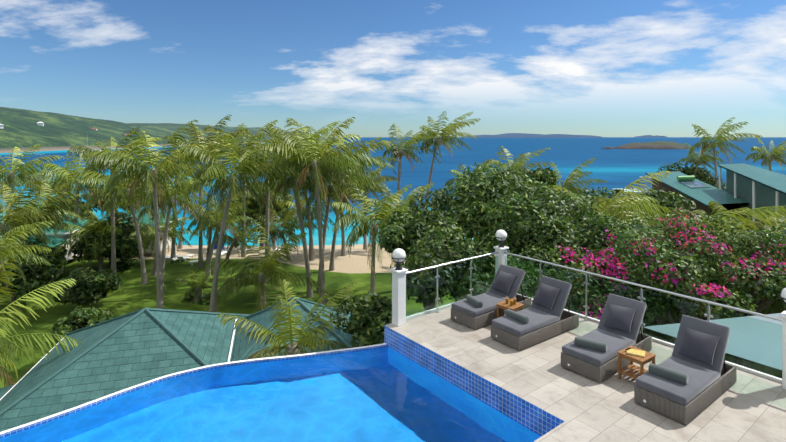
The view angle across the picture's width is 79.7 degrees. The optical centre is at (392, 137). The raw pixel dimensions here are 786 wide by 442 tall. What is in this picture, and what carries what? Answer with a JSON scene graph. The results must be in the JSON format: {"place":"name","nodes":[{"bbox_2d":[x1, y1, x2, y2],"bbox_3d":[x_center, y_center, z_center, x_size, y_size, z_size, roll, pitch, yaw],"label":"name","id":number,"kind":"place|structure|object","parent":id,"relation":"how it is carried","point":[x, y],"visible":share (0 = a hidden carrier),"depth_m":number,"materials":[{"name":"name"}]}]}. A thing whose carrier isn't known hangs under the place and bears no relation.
{"place":"outdoors","nodes":[
{"label":"outdoors","id":0,"kind":"place"},
{"bbox_2d":[0,107,320,152],"bbox_3d":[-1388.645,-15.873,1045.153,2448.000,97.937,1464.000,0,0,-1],"label":"headland terrain","id":1,"kind":"structure","parent":0,"point":[22,130],"depth_m":630.53,"materials":[{"name":"green plant"}]},
{"bbox_2d":[0,122,200,137],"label":"houses","id":2,"kind":"structure","parent":1,"relation":"on","point":[38,123],"depth_m":593.49,"materials":[{"name":"white paint"}]},
{"bbox_2d":[0,344,387,437],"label":"curved pool wall","id":3,"kind":"structure","parent":0,"point":[130,390],"depth_m":8.78,"materials":[{"name":"paint"}]},
{"bbox_2d":[0,343,386,434],"bbox_3d":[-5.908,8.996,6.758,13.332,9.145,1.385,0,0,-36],"label":"pool coping","id":4,"kind":"object","parent":3,"relation":"on","point":[56,414],"visible":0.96,"depth_m":8.72,"materials":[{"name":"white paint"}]},
{"bbox_2d":[0,346,540,441],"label":"pool water","id":5,"kind":"structure","parent":0,"point":[386,394],"depth_m":7.72,"materials":[{"name":"blue liquid"}]},
{"bbox_2d":[0,137,785,245],"bbox_3d":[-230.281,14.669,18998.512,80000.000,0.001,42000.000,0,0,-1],"label":"sea water","id":6,"kind":"structure","parent":0,"point":[618,168],"depth_m":294.85,"materials":[{"name":"blue liquid"}]},
{"bbox_2d":[0,214,785,387],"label":"terrain","id":7,"kind":"structure","parent":0,"point":[131,293],"depth_m":40.93,"materials":[{"name":"green plant"}]},
{"bbox_2d":[0,208,179,276],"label":"beach bar buildings","id":8,"kind":"structure","parent":7,"relation":"on","point":[61,237],"depth_m":47.98,"materials":[{"name":"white paint"}]},
{"bbox_2d":[0,296,351,415],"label":"roof ridge trim","id":9,"kind":"structure","parent":7,"relation":"on","point":[4,391],"depth_m":20.08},
{"bbox_2d":[0,300,360,431],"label":"roof","id":10,"kind":"structure","parent":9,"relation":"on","point":[143,347],"depth_m":19.02,"materials":[{"name":"teal tile"}]},
{"bbox_2d":[165,242,279,262],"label":"beach sunbeds","id":11,"kind":"object","parent":7,"relation":"on","point":[168,258],"visible":0.48,"depth_m":50.25,"materials":[{"name":"white paint"}]},
{"bbox_2d":[0,115,449,311],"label":"palm trees","id":12,"kind":"object","parent":7,"relation":"on","point":[322,161],"depth_m":38.69,"materials":[{"name":"green plant"}]},
{"bbox_2d":[0,167,579,342],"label":"shrubs","id":13,"kind":"object","parent":7,"relation":"on","point":[89,288],"depth_m":36.29,"materials":[{"name":"green plant"}]},
{"bbox_2d":[0,170,785,386],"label":"palm fronds","id":14,"kind":"object","parent":7,"relation":"on","point":[621,208],"visible":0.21,"depth_m":19.11,"materials":[{"name":"green plant"}]},
{"bbox_2d":[330,161,725,347],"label":"broadleaf trees","id":15,"kind":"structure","parent":7,"relation":"on","point":[520,214],"depth_m":17.42,"materials":[{"name":"green plant"}]},
{"bbox_2d":[378,111,785,210],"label":"palm trees","id":16,"kind":"object","parent":7,"relation":"on","point":[769,157],"depth_m":57.23,"materials":[{"name":"green plant"}]},
{"bbox_2d":[384,294,781,382],"bbox_3d":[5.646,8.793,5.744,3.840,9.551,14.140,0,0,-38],"label":"curb","id":17,"kind":"structure","parent":7,"relation":"on","point":[761,374],"depth_m":9.25,"materials":[{"name":"white paint"}]},
{"bbox_2d":[478,207,785,319],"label":"bougainvillea shrubs","id":18,"kind":"object","parent":7,"relation":"on","point":[672,262],"visible":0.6,"depth_m":12.61,"materials":[{"name":"green plant"}]},
{"bbox_2d":[612,189,659,198],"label":"villa annexe","id":19,"kind":"structure","parent":7,"relation":"on","point":[638,193],"depth_m":58.93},
{"bbox_2d":[645,173,748,223],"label":"villa walls","id":20,"kind":"structure","parent":7,"relation":"on","point":[687,181],"depth_m":50.84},
{"bbox_2d":[647,171,748,204],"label":"roof","id":21,"kind":"structure","parent":20,"relation":"on","point":[706,196],"depth_m":48.72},
{"bbox_2d":[718,165,785,232],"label":"villa walls","id":22,"kind":"structure","parent":7,"relation":"on","point":[755,193],"depth_m":41.62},
{"bbox_2d":[719,163,785,192],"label":"roof","id":23,"kind":"structure","parent":22,"relation":"on","point":[775,180],"depth_m":42.31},
{"bbox_2d":[0,0,785,136],"label":"sky","id":24,"kind":"structure","parent":0,"point":[603,68],"materials":[{"name":"blue"}]},
{"bbox_2d":[385,326,564,435],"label":"pool side wall","id":25,"kind":"structure","parent":0,"point":[539,421],"depth_m":8.05,"materials":[{"name":"tile"}]},
{"bbox_2d":[461,133,665,137],"bbox_3d":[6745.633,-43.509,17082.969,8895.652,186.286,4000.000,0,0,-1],"label":"island terrain","id":26,"kind":"structure","parent":0,"point":[515,135],"depth_m":16060.46,"materials":[{"name":"blue"}]},
{"bbox_2d":[385,301,785,441],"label":"terrace paving","id":27,"kind":"structure","parent":0,"point":[748,407],"depth_m":7.47,"materials":[{"name":"beige tile"}]},
{"bbox_2d":[390,248,407,326],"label":"lamp pillar","id":28,"kind":"structure","parent":27,"relation":"on","point":[398,256],"depth_m":10.16,"materials":[{"name":"white paint"}]},
{"bbox_2d":[451,264,530,329],"bbox_3d":[2.268,3.583,10.773,1.964,0.972,0.730,0,0,-38],"label":"sun lounger","id":29,"kind":"object","parent":27,"relation":"on","point":[476,312],"visible":0.77,"depth_m":10.59,"materials":[{"name":"grey wicker"},{"name":"grey fabric"}]},
{"bbox_2d":[493,230,508,268],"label":"lamp pillar","id":30,"kind":"structure","parent":27,"relation":"on","point":[501,236],"depth_m":12.23,"materials":[{"name":"white paint"}]},
{"bbox_2d":[496,296,523,317],"bbox_3d":[2.542,3.771,10.206,0.430,0.595,0.424,0,0,-42],"label":"side table","id":31,"kind":"object","parent":27,"relation":"on","point":[511,304],"visible":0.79,"depth_m":10.16,"materials":[{"name":"brown wood"}]},
{"bbox_2d":[491,276,578,350],"bbox_3d":[2.969,3.572,9.779,1.964,0.992,0.730,0,0,-36],"label":"sun lounger","id":32,"kind":"object","parent":27,"relation":"on","point":[545,316],"visible":1,"depth_m":9.60,"materials":[{"name":"grey wicker"},{"name":"dark grey fabric cushions"}]},
{"bbox_2d":[406,251,781,333],"bbox_3d":[5.143,3.522,6.562,3.460,1.094,12.050,0,0,-38],"label":"steel railing","id":33,"kind":"object","parent":27,"relation":"on","point":[707,315],"visible":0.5,"depth_m":10.40,"materials":[{"name":"silver metal"}]},
{"bbox_2d":[406,256,781,378],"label":"glass railing panels","id":34,"kind":"object","parent":33,"relation":"attached to","point":[754,344],"visible":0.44,"depth_m":10.06,"materials":[{"name":"clear glass"}]},
{"bbox_2d":[561,294,651,382],"bbox_3d":[3.945,3.590,8.642,1.964,0.957,0.730,0,0,-39],"label":"sun lounger","id":35,"kind":"object","parent":27,"relation":"on","point":[593,355],"visible":0.92,"depth_m":8.51,"materials":[{"name":"grey wicker"},{"name":"dark grey fabric cushions"}]},
{"bbox_2d":[617,346,655,378],"bbox_3d":[4.078,3.822,7.881,0.430,0.493,0.424,0,0,-35],"label":"side table","id":36,"kind":"object","parent":27,"relation":"on","point":[640,357],"visible":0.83,"depth_m":7.85,"materials":[{"name":"brown wood"}]},
{"bbox_2d":[634,315,736,424],"bbox_3d":[4.681,3.576,7.487,1.964,0.986,0.730,0,0,-37],"label":"sun lounger","id":37,"kind":"object","parent":27,"relation":"on","point":[692,377],"visible":1,"depth_m":7.29,"materials":[{"name":"grey wicker"},{"name":"dark grey fabric cushions"}]},
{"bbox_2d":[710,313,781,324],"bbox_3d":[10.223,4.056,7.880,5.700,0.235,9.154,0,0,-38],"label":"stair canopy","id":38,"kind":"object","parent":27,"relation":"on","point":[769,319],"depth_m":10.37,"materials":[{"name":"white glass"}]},
{"bbox_2d":[779,288,785,388],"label":"lamp pillar","id":39,"kind":"structure","parent":27,"relation":"on","point":[782,296],"depth_m":7.61,"materials":[{"name":"white paint"}]},
{"bbox_2d":[614,141,689,148],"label":"islet terrain","id":40,"kind":"structure","parent":0,"point":[660,145],"depth_m":573.62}
]}

